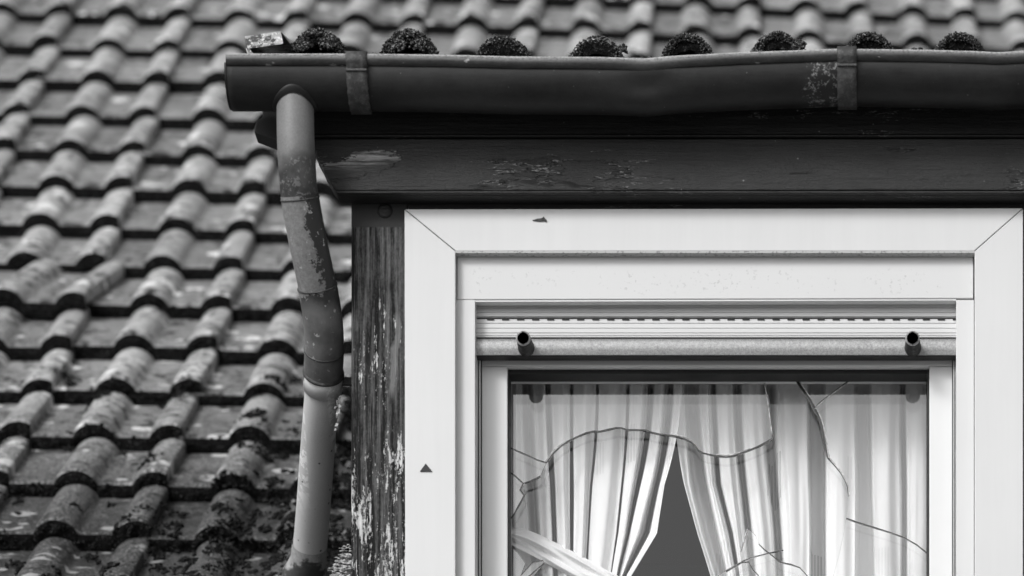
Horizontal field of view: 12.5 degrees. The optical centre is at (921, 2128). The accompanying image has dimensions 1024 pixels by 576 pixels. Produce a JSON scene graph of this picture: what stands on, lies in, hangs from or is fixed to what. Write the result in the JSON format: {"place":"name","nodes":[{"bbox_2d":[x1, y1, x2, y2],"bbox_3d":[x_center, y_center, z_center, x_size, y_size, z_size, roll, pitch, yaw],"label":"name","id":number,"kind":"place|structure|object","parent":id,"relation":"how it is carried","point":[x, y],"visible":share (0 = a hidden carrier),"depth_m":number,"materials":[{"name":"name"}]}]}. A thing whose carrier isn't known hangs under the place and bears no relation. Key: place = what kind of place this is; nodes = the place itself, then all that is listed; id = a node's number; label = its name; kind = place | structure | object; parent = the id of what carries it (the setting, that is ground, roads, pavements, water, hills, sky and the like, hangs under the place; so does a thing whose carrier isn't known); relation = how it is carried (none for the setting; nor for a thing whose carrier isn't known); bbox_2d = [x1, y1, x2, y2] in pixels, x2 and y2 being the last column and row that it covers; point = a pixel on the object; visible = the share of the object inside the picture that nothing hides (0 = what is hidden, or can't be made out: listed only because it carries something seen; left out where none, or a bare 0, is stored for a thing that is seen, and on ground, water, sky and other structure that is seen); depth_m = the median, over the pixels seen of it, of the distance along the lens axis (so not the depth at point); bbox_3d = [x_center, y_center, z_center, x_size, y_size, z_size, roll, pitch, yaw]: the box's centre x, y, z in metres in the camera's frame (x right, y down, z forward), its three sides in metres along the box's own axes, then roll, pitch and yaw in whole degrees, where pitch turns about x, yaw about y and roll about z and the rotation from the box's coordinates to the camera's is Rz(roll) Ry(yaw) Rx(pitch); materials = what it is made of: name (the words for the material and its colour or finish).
{"place":"outdoors","nodes":[
{"label":"outdoors","id":0,"kind":"place"},
{"bbox_2d":[0,0,1023,575],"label":"roof","id":1,"kind":"structure","parent":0,"point":[128,144],"depth_m":10.45,"materials":[{"name":"concrete"}]},
{"bbox_2d":[0,255,350,575],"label":"moss","id":2,"kind":"object","parent":1,"relation":"on","point":[275,558],"visible":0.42,"depth_m":8.76,"materials":[{"name":"black plant"}]},
{"bbox_2d":[328,397,350,575],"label":"moss","id":3,"kind":"object","parent":1,"relation":"on","point":[342,555],"visible":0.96,"depth_m":7.73,"materials":[{"name":"grey plant"}]},
{"bbox_2d":[254,32,1023,575],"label":"dormer","id":4,"kind":"object","parent":1,"relation":"attached to","point":[382,172],"visible":0.71,"depth_m":7.57,"materials":[{"name":"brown wood"}]},
{"bbox_2d":[245,31,293,53],"bbox_3d":[-1.053,-3.650,8.331,0.082,0.594,1.730,0,0,0],"label":"verge flashing","id":5,"kind":"object","parent":4,"relation":"attached to","point":[279,42],"visible":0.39,"depth_m":7.48,"materials":[{"name":"metal"}]},
{"bbox_2d":[272,84,350,575],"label":"downpipe","id":6,"kind":"object","parent":4,"relation":"attached to","point":[295,108],"visible":1,"depth_m":7.61,"materials":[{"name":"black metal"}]},
{"bbox_2d":[224,46,1023,116],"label":"gutter","id":7,"kind":"object","parent":4,"relation":"attached to","point":[839,77],"visible":1,"depth_m":7.45,"materials":[{"name":"paint"}]},
{"bbox_2d":[288,27,985,57],"bbox_3d":[-0.356,-3.375,7.511,1.345,0.076,0.061,0,0,0],"label":"moss","id":8,"kind":"object","parent":4,"relation":"on","point":[329,40],"visible":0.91,"depth_m":7.50,"materials":[{"name":"black plant"}]},
{"bbox_2d":[632,438,709,575],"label":"room walls","id":9,"kind":"structure","parent":4,"relation":"attached to","point":[674,548],"depth_m":8.81,"materials":[{"name":"grey paint"}]},
{"bbox_2d":[405,208,1022,575],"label":"window","id":10,"kind":"structure","parent":4,"relation":"attached to","point":[438,242],"depth_m":7.60,"materials":[{"name":"white plastic"}]},
{"bbox_2d":[511,384,681,575],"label":"curtain","id":11,"kind":"object","parent":10,"relation":"hanging from","point":[591,503],"visible":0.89,"depth_m":7.77,"materials":[{"name":"fabric"}]},
{"bbox_2d":[456,257,973,575],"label":"roller shutter","id":12,"kind":"object","parent":10,"relation":"attached to","point":[714,308],"visible":1,"depth_m":7.61,"materials":[{"name":"white plastic"}]},
{"bbox_2d":[673,384,925,575],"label":"curtain","id":13,"kind":"object","parent":10,"relation":"hanging from","point":[785,490],"visible":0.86,"depth_m":7.78,"materials":[{"name":"fabric"}]}
]}

